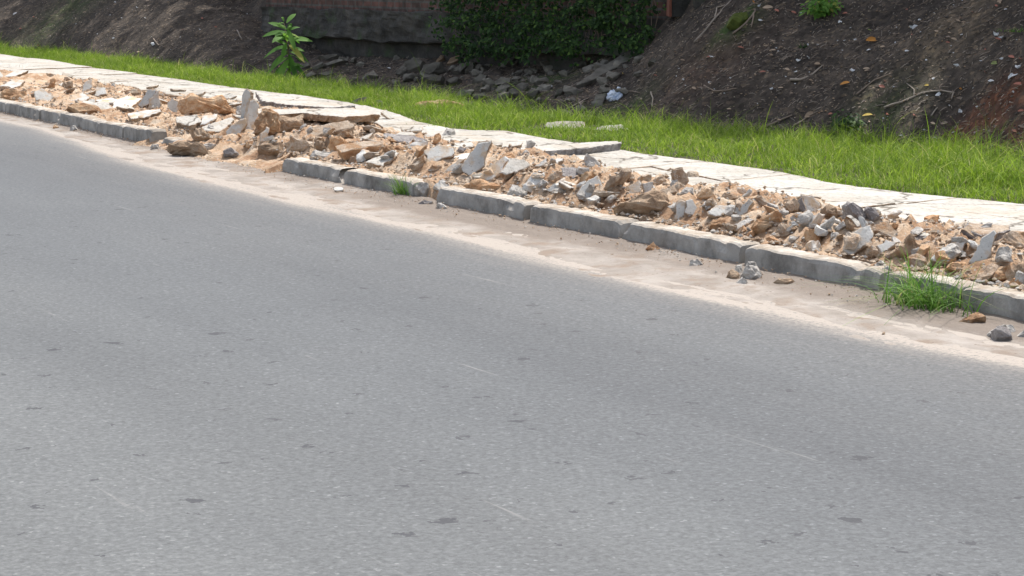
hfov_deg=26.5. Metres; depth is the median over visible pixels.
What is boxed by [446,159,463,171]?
concrete fragment
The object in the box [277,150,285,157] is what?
rubble chunk
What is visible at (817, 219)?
rubble chunk
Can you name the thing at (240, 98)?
pavement slab
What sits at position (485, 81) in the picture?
stone
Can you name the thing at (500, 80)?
stone
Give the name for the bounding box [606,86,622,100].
plastic bag
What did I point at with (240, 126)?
concrete fragment
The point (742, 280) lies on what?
rubble lump
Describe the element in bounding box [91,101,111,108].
slab flake
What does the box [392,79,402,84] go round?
stone
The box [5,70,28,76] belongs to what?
concrete fragment
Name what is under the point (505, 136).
pavement slab
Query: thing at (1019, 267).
rubble lump
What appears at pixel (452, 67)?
stone
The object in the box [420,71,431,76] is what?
stone
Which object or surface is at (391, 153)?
rubble chunk
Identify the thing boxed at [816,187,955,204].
pavement slab
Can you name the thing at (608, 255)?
sand
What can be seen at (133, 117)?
concrete fragment
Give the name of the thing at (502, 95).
stone
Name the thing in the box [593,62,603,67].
stone
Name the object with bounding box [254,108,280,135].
rubble lump
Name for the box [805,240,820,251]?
rubble chunk
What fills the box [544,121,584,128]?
stone
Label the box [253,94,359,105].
pavement slab
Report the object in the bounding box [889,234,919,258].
rubble lump
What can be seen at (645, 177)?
rubble chunk
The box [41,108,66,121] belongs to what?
kerbstone
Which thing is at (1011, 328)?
rubble lump
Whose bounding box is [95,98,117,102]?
concrete fragment
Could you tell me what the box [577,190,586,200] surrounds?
rubble chunk
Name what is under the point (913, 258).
rubble chunk
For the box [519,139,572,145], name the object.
pavement slab
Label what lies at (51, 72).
pavement slab
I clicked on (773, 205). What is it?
rubble chunk
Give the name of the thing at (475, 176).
slab flake
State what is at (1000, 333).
rubble lump
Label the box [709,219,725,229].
rubble lump
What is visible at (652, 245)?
rubble lump
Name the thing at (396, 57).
stone
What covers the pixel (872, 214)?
rubble lump
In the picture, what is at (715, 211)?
concrete fragment
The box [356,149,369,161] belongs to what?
rubble chunk
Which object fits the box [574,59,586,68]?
stone
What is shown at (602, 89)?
stone
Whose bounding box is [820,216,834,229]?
rubble chunk
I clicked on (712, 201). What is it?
rubble chunk
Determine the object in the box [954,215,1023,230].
pavement slab
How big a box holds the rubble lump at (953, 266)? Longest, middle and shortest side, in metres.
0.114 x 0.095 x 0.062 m
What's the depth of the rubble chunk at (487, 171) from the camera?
12.55 m
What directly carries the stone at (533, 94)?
on the bank
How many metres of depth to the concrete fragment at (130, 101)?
19.35 m
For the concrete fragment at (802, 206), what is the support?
on the verge ground at (251, 156)
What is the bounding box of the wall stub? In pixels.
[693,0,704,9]
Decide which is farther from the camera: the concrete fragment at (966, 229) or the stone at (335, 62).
the stone at (335, 62)
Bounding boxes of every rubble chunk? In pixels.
[263,135,274,140]
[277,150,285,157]
[323,127,329,136]
[323,127,334,136]
[348,156,355,162]
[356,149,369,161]
[380,155,389,159]
[384,150,395,157]
[410,140,427,145]
[415,145,426,157]
[433,180,449,190]
[451,164,461,173]
[483,167,493,174]
[499,153,514,159]
[522,181,535,192]
[526,140,535,147]
[531,173,543,177]
[550,158,556,163]
[554,178,565,187]
[576,166,589,174]
[576,181,585,187]
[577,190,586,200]
[585,183,594,192]
[586,195,600,205]
[591,185,605,195]
[596,203,604,207]
[637,174,651,181]
[668,202,675,212]
[670,179,677,186]
[672,182,682,190]
[705,195,717,209]
[725,206,735,215]
[725,223,736,231]
[731,214,741,220]
[735,199,742,211]
[737,187,746,193]
[742,189,751,196]
[747,230,755,237]
[751,218,762,229]
[763,205,778,212]
[765,236,778,243]
[767,203,780,214]
[779,210,788,214]
[790,215,799,223]
[798,210,813,221]
[800,221,807,225]
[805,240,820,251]
[807,213,824,228]
[814,225,827,235]
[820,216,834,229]
[836,234,842,240]
[843,232,860,249]
[858,216,867,226]
[866,243,880,257]
[887,210,901,218]
[891,223,898,228]
[891,237,900,243]
[907,253,926,267]
[910,227,922,236]
[911,247,918,254]
[916,244,930,254]
[924,215,938,222]
[935,250,955,262]
[939,243,960,260]
[951,237,967,242]
[968,240,977,249]
[975,263,998,279]
[981,222,992,227]
[997,254,1012,261]
[998,247,1011,255]
[1003,281,1013,288]
[1005,261,1018,280]
[1009,278,1021,284]
[1015,270,1023,283]
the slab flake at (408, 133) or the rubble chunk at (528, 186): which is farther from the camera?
the slab flake at (408, 133)
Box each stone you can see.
[300,62,310,68]
[305,71,316,77]
[312,62,329,69]
[317,71,330,77]
[318,54,339,60]
[325,59,344,66]
[350,57,356,62]
[356,61,364,66]
[362,70,378,79]
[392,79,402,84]
[393,55,400,60]
[395,66,409,75]
[402,73,417,81]
[404,57,425,71]
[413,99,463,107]
[418,62,444,77]
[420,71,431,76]
[423,74,444,84]
[436,55,444,61]
[446,77,462,85]
[447,55,460,65]
[448,65,455,71]
[451,63,467,73]
[453,68,459,74]
[457,89,466,96]
[465,62,475,73]
[465,89,473,96]
[471,69,483,76]
[472,74,487,83]
[472,92,486,100]
[475,64,487,70]
[479,84,490,92]
[482,78,494,85]
[494,77,510,85]
[495,92,511,100]
[496,85,506,93]
[501,57,514,67]
[511,76,520,81]
[511,91,518,97]
[516,83,528,90]
[524,67,536,74]
[525,89,539,98]
[530,75,536,82]
[534,77,548,85]
[536,84,550,90]
[540,60,548,66]
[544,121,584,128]
[547,70,556,75]
[554,88,563,97]
[559,70,571,76]
[563,85,576,94]
[572,89,583,94]
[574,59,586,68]
[575,105,585,111]
[582,64,593,72]
[591,100,602,105]
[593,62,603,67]
[594,93,606,101]
[594,124,622,131]
[596,76,609,84]
[599,86,611,93]
[600,59,608,63]
[606,71,620,80]
[613,60,621,68]
[615,88,627,94]
[633,70,642,76]
[634,55,643,62]
[648,58,656,66]
[726,12,747,29]
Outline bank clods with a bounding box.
[1,0,1023,158]
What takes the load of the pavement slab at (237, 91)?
on the verge ground at (251, 156)
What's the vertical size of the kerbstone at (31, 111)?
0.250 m
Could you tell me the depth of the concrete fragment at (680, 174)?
11.61 m
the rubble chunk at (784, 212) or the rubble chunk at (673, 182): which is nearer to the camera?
the rubble chunk at (784, 212)
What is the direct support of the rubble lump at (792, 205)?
on the verge ground at (251, 156)
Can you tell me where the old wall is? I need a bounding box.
[260,0,666,70]
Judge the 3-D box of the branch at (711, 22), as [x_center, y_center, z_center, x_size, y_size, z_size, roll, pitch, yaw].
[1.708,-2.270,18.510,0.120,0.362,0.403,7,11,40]
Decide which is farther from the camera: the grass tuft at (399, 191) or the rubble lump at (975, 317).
the grass tuft at (399, 191)
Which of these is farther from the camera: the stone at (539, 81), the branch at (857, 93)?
the stone at (539, 81)
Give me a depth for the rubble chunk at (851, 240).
9.49 m
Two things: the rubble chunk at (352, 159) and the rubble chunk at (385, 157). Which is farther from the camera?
the rubble chunk at (352, 159)
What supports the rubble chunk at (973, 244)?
on the verge ground at (251, 156)
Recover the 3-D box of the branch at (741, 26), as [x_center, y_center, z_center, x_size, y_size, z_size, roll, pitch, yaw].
[1.981,-2.237,18.004,0.158,0.269,0.424,5,10,30]
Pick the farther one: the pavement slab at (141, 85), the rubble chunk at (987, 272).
the pavement slab at (141, 85)
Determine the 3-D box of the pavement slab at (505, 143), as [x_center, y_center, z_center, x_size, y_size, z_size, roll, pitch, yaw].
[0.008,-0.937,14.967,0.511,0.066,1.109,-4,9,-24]
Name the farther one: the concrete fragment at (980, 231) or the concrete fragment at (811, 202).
the concrete fragment at (811, 202)
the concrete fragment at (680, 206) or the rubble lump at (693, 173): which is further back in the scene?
the rubble lump at (693, 173)
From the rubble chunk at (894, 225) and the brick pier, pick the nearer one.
the rubble chunk at (894, 225)
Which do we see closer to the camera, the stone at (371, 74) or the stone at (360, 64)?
the stone at (371, 74)
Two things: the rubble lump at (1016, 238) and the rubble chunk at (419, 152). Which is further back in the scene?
the rubble chunk at (419, 152)
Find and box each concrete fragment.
[1,79,23,88]
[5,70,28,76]
[34,88,53,100]
[70,92,90,100]
[82,79,91,91]
[93,86,106,96]
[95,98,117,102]
[112,96,141,107]
[127,109,161,122]
[137,89,156,107]
[138,109,161,119]
[148,90,160,108]
[166,98,177,111]
[175,115,201,129]
[200,114,217,126]
[201,117,233,132]
[226,118,246,134]
[240,88,253,117]
[244,99,259,129]
[259,127,269,142]
[292,120,354,137]
[333,187,344,191]
[335,141,384,159]
[365,150,398,168]
[383,133,426,142]
[424,145,454,162]
[446,142,473,148]
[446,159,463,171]
[454,153,469,159]
[461,140,491,175]
[479,156,508,180]
[499,158,530,179]
[522,172,544,186]
[527,172,543,181]
[534,158,547,167]
[541,158,563,168]
[546,183,557,192]
[561,167,577,178]
[576,175,602,201]
[628,180,641,192]
[642,181,653,192]
[661,186,677,194]
[670,167,688,184]
[674,199,685,219]
[684,199,696,215]
[707,204,734,218]
[734,198,754,215]
[734,218,753,231]
[797,197,806,211]
[800,194,821,211]
[842,224,873,256]
[844,215,859,227]
[871,220,898,238]
[876,239,897,254]
[931,242,966,265]
[960,224,974,238]
[967,223,1010,241]
[968,230,997,263]
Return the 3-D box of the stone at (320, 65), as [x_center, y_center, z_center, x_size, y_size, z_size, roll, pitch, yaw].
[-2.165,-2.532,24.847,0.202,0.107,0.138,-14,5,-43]
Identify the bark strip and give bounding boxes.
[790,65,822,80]
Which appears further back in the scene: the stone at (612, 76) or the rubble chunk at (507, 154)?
the stone at (612, 76)
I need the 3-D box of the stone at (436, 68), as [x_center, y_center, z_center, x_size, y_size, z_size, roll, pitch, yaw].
[-0.855,-2.267,22.962,0.289,0.188,0.235,0,-27,0]
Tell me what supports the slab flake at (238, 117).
on the verge ground at (251, 156)
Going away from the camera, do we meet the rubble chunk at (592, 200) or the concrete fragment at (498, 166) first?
the rubble chunk at (592, 200)
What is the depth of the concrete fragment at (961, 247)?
9.11 m
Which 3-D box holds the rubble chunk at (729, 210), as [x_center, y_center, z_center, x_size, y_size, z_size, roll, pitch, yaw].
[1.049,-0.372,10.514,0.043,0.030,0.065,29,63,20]
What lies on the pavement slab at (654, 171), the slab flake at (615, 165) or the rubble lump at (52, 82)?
the slab flake at (615, 165)
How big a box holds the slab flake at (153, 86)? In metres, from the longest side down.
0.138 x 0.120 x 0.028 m
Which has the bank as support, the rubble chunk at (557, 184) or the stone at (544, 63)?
the stone at (544, 63)
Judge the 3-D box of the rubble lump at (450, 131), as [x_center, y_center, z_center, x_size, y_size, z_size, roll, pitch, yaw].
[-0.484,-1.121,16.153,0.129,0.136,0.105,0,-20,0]
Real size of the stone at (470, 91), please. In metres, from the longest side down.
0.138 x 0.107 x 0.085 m
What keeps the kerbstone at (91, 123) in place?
on the verge ground at (251, 156)
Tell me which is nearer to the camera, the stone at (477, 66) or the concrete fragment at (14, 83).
the concrete fragment at (14, 83)
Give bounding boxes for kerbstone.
[0,100,15,111]
[6,102,30,115]
[20,104,50,119]
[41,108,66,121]
[57,112,94,126]
[82,117,106,131]
[97,121,132,138]
[124,125,166,141]
[159,137,186,144]
[282,157,356,182]
[344,169,423,195]
[437,186,542,219]
[530,204,638,237]
[622,221,759,262]
[745,244,894,289]
[884,271,981,306]
[962,285,1023,320]
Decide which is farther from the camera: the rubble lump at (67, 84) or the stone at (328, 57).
the stone at (328, 57)
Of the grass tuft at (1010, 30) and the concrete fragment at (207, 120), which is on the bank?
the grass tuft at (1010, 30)
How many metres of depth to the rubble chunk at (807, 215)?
10.05 m
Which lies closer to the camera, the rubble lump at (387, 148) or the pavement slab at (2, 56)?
the rubble lump at (387, 148)
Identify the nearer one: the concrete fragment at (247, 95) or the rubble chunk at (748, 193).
the rubble chunk at (748, 193)
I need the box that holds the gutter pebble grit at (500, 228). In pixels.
[3,110,885,305]
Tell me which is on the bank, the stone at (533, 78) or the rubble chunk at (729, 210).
the stone at (533, 78)
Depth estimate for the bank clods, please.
17.19 m
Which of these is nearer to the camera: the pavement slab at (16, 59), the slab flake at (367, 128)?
the slab flake at (367, 128)
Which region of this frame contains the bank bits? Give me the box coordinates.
[2,0,1023,147]
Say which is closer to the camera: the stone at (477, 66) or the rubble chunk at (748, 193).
the rubble chunk at (748, 193)
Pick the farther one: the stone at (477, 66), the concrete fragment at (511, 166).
the stone at (477, 66)
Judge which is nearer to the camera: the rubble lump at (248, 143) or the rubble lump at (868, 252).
the rubble lump at (868, 252)
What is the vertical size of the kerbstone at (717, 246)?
0.236 m
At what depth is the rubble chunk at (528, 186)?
11.96 m
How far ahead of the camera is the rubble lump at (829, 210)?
10.21 m
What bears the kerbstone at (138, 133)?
on the verge ground at (251, 156)
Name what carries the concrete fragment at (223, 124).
on the verge ground at (251, 156)
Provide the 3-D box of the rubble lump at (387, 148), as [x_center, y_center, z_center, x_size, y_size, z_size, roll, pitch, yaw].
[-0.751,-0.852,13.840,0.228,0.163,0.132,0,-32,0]
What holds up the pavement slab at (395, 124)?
on the verge ground at (251, 156)
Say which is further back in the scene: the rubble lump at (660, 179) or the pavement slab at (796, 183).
the pavement slab at (796, 183)
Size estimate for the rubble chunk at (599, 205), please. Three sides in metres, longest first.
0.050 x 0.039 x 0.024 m
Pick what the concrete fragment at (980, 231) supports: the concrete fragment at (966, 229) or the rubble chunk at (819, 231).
the concrete fragment at (966, 229)
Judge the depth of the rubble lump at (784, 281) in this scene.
9.35 m
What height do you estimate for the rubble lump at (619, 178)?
0.130 m
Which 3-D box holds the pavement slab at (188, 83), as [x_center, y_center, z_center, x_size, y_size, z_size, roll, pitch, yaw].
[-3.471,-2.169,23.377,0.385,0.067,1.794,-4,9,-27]
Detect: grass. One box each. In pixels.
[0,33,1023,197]
[0,40,1023,203]
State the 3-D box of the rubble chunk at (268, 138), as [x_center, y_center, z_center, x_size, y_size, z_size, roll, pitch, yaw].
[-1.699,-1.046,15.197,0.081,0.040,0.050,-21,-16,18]
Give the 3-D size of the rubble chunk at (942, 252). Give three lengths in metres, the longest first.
0.091 x 0.060 x 0.059 m
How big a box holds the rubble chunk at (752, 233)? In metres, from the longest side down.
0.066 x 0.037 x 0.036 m
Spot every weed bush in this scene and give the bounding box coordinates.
[798,0,843,19]
[833,109,866,136]
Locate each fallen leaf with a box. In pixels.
[804,111,812,116]
[866,37,876,40]
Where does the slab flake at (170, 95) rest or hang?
on the verge ground at (251, 156)
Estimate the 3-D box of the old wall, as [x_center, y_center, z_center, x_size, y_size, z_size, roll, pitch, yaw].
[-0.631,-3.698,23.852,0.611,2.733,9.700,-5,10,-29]
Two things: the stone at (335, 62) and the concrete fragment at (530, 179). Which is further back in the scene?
the stone at (335, 62)
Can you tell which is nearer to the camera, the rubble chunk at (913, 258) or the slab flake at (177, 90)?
the rubble chunk at (913, 258)
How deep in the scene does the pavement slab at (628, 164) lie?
13.85 m
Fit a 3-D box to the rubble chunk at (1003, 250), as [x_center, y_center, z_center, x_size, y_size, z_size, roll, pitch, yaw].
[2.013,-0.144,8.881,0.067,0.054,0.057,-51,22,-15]
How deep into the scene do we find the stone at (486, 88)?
21.25 m
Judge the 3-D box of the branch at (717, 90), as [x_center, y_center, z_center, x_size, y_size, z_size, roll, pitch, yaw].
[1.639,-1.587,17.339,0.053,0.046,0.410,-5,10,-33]
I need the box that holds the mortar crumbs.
[5,79,1022,289]
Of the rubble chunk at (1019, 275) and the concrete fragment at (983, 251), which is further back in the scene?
the concrete fragment at (983, 251)
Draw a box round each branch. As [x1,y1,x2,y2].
[693,0,731,42]
[703,85,735,91]
[733,3,755,33]
[765,115,791,127]
[793,111,817,125]
[856,73,892,94]
[884,83,953,107]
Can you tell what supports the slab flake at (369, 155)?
on the verge ground at (251, 156)
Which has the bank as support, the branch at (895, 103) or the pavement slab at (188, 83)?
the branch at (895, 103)
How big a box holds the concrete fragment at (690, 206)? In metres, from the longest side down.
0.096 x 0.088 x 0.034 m
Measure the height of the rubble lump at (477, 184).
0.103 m
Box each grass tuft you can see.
[374,172,416,195]
[789,249,1017,325]
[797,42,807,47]
[821,115,864,128]
[882,245,954,303]
[950,168,1023,188]
[972,99,1015,154]
[990,25,1023,32]
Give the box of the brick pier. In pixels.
[666,0,690,16]
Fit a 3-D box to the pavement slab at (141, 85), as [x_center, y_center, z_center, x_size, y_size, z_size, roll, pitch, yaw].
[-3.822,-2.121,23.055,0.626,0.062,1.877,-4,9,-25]
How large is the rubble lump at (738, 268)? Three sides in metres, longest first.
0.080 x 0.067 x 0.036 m
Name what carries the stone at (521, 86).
on the bank
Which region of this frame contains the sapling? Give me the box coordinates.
[262,14,312,80]
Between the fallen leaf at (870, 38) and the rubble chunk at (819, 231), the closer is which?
the rubble chunk at (819, 231)
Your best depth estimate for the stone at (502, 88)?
20.82 m
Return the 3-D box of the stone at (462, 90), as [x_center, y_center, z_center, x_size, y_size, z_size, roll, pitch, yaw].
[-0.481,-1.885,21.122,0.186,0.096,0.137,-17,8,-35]
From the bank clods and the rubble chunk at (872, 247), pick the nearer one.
the rubble chunk at (872, 247)
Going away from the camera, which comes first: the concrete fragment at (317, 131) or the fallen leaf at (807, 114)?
the concrete fragment at (317, 131)
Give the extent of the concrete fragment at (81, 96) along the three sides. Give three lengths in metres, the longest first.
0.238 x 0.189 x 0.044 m
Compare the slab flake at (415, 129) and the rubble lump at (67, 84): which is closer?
the slab flake at (415, 129)
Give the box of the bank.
[0,0,1023,159]
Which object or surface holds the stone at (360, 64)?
on the bank
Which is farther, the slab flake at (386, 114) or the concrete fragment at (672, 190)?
the slab flake at (386, 114)
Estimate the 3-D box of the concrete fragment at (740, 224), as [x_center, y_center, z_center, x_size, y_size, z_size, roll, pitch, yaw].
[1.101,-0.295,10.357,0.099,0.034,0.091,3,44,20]
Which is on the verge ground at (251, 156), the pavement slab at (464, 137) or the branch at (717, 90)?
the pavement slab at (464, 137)
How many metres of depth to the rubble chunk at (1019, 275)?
8.62 m
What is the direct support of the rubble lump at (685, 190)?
on the verge ground at (251, 156)
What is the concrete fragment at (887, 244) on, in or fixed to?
on the verge ground at (251, 156)
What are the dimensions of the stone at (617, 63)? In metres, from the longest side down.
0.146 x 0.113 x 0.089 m
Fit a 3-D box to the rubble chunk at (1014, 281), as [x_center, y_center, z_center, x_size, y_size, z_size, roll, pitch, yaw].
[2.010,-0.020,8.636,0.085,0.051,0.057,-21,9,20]
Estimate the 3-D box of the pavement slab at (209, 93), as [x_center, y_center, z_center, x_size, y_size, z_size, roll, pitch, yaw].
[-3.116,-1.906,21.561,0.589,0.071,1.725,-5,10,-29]
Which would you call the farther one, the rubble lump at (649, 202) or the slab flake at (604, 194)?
the slab flake at (604, 194)
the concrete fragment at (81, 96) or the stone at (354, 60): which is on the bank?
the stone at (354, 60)
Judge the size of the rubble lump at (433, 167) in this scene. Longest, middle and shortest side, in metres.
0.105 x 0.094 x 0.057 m
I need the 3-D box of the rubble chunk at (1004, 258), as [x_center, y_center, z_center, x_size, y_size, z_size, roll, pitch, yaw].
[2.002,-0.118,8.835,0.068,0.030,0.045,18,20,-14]
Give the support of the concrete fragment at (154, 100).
on the rubble chunk
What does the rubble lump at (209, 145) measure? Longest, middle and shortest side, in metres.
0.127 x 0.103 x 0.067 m
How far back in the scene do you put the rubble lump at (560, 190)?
11.78 m
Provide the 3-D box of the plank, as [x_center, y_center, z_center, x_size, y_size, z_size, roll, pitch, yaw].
[0.939,-2.035,20.100,0.581,0.044,0.918,1,28,10]
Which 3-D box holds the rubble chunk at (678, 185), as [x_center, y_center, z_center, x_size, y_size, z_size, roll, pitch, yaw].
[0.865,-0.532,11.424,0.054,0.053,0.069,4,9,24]
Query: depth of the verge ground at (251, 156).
13.13 m
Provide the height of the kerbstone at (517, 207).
0.237 m
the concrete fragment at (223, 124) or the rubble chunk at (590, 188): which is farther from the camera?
the concrete fragment at (223, 124)
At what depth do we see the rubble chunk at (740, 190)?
11.16 m
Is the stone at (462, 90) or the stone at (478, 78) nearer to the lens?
the stone at (462, 90)
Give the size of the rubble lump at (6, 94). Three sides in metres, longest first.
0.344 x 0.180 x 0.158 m
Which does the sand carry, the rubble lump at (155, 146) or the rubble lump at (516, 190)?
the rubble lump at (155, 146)
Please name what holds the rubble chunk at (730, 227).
on the verge ground at (251, 156)
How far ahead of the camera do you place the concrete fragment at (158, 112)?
17.57 m
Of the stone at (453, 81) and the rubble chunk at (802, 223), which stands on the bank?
the stone at (453, 81)
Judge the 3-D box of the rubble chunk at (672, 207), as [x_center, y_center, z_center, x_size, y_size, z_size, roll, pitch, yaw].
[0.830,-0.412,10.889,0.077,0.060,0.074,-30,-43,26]
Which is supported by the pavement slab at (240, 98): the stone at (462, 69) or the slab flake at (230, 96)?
the slab flake at (230, 96)
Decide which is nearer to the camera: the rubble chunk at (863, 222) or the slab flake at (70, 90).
the rubble chunk at (863, 222)
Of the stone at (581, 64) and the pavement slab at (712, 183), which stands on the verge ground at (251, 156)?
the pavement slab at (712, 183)
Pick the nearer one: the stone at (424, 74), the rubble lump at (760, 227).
the rubble lump at (760, 227)
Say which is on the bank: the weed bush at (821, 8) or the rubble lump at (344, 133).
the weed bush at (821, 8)
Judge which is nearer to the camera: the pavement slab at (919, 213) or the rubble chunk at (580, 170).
the pavement slab at (919, 213)
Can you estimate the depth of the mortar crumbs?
11.25 m
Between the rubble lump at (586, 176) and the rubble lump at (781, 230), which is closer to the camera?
the rubble lump at (781, 230)
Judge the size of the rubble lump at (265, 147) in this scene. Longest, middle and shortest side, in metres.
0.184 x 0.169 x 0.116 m
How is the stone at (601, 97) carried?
on the bank
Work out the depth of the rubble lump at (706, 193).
10.84 m
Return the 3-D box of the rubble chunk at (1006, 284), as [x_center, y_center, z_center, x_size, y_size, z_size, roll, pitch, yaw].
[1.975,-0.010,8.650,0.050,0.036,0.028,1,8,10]
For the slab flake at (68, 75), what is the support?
on the verge ground at (251, 156)
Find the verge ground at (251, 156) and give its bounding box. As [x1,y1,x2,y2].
[0,58,1023,290]
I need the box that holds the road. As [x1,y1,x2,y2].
[0,119,1023,575]
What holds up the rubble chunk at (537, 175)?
on the concrete fragment at (530, 179)
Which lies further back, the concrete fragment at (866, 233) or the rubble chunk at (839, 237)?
the rubble chunk at (839, 237)
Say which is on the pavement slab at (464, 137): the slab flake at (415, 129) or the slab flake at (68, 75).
the slab flake at (415, 129)
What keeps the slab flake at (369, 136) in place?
on the verge ground at (251, 156)
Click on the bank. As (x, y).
(729, 54)
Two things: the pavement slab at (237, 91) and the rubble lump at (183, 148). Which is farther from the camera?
the pavement slab at (237, 91)
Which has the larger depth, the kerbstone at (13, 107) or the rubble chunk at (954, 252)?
the kerbstone at (13, 107)
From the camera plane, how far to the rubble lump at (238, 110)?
17.37 m
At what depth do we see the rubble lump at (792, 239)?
9.95 m
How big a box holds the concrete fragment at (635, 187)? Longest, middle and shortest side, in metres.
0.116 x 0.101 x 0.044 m
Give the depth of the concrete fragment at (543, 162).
12.60 m
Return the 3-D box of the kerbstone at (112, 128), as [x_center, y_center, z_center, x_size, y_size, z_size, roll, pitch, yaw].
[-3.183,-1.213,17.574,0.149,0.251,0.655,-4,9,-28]
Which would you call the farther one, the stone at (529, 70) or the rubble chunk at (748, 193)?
the stone at (529, 70)
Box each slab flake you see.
[62,73,73,77]
[64,88,74,93]
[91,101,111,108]
[97,80,110,84]
[116,105,134,111]
[146,85,158,88]
[165,93,185,97]
[170,88,185,91]
[196,91,205,95]
[223,93,236,99]
[229,102,241,107]
[232,114,242,119]
[360,133,373,140]
[362,126,381,132]
[363,152,378,160]
[380,110,394,118]
[397,132,415,135]
[400,126,422,133]
[471,174,481,179]
[492,142,502,146]
[503,142,522,148]
[558,181,575,191]
[598,192,619,197]
[601,164,620,167]
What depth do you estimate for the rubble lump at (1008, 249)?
8.88 m
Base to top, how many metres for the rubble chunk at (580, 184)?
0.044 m
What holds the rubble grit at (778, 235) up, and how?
on the verge ground at (251, 156)
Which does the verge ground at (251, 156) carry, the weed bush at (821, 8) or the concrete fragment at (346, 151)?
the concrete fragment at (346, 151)
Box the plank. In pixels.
[576,51,634,88]
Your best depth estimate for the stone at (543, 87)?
20.48 m
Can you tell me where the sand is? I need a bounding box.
[0,111,1023,357]
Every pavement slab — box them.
[0,54,23,58]
[0,58,46,60]
[0,60,91,69]
[5,69,88,75]
[34,68,136,74]
[72,75,144,81]
[106,74,173,80]
[115,81,188,90]
[150,79,226,87]
[154,87,241,97]
[202,87,283,95]
[232,97,257,100]
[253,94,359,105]
[255,92,355,108]
[257,107,379,122]
[355,105,449,129]
[376,116,424,131]
[422,130,500,142]
[429,129,545,141]
[501,141,538,147]
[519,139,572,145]
[521,141,621,155]
[569,155,657,168]
[585,150,700,164]
[631,167,719,183]
[652,161,790,180]
[690,182,768,191]
[719,174,856,191]
[774,190,821,198]
[801,191,894,210]
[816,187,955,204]
[863,204,999,222]
[910,198,1023,216]
[916,226,959,239]
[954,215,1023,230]
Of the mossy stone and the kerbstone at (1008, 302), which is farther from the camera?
the mossy stone
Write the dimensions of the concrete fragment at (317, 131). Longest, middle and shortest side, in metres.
0.458 x 0.298 x 0.069 m
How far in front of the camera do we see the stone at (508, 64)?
22.51 m
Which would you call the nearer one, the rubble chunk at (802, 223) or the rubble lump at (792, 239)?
the rubble lump at (792, 239)
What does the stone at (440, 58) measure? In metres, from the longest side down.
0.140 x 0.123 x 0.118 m
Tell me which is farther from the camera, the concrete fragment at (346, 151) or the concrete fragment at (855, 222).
the concrete fragment at (346, 151)
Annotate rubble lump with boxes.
[0,89,26,100]
[48,78,55,87]
[61,81,72,88]
[66,103,102,114]
[70,125,76,130]
[124,89,140,95]
[150,144,158,148]
[165,141,211,155]
[178,93,235,114]
[189,128,212,140]
[204,143,215,149]
[223,147,238,157]
[236,105,240,114]
[244,141,252,148]
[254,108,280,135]
[257,142,283,155]
[278,113,303,132]
[284,137,314,153]
[310,150,331,159]
[315,139,325,150]
[328,136,346,150]
[338,129,353,138]
[379,143,406,154]
[410,155,425,170]
[414,182,428,196]
[418,200,431,203]
[428,164,441,171]
[432,133,440,143]
[436,203,446,208]
[442,128,454,135]
[456,147,468,153]
[463,179,500,190]
[507,184,527,197]
[536,179,548,187]
[547,171,562,181]
[557,188,565,192]
[576,171,593,183]
[584,153,600,166]
[603,167,631,190]
[605,195,616,202]
[612,190,669,218]
[646,242,659,250]
[653,174,666,185]
[679,187,693,195]
[687,171,698,176]
[689,259,702,265]
[697,188,713,199]
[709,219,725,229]
[721,193,739,199]
[726,269,739,278]
[735,264,741,272]
[736,277,747,283]
[740,265,761,278]
[743,261,756,269]
[752,221,771,233]
[753,195,769,206]
[763,211,782,221]
[773,278,794,283]
[775,224,790,236]
[781,198,799,212]
[788,236,798,244]
[804,229,820,242]
[820,204,837,217]
[830,232,838,239]
[834,221,845,230]
[843,201,866,220]
[844,218,854,230]
[864,206,880,221]
[865,248,875,259]
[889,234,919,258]
[945,261,966,271]
[959,312,985,322]
[988,266,1006,281]
[991,326,1012,340]
[994,231,1023,248]
[995,246,1011,261]
[1001,325,1015,331]
[1014,263,1023,272]
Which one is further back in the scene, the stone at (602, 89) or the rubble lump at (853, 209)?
the stone at (602, 89)
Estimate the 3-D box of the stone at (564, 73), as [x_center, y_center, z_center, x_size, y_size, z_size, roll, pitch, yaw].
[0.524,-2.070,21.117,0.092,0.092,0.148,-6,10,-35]
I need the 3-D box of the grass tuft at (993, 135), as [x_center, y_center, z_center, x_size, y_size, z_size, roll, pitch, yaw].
[3.258,-1.085,14.339,0.546,0.436,0.289,7,11,42]
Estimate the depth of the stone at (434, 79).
21.75 m
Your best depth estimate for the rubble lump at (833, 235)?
9.76 m
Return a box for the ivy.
[424,0,665,66]
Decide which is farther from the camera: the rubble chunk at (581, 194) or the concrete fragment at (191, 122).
the concrete fragment at (191, 122)
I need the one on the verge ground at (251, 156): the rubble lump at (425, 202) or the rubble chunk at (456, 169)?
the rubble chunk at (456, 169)
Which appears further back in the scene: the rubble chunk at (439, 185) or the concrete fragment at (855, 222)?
the rubble chunk at (439, 185)
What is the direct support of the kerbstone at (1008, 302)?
on the verge ground at (251, 156)
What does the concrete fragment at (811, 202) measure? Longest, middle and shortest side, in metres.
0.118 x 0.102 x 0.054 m
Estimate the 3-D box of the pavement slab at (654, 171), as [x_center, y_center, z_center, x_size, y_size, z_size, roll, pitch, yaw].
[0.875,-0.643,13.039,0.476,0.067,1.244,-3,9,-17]
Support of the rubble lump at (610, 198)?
on the verge ground at (251, 156)
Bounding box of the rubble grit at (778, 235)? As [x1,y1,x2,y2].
[0,77,1023,290]
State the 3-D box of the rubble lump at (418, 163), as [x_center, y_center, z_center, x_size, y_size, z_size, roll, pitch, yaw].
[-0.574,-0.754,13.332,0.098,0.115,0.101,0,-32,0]

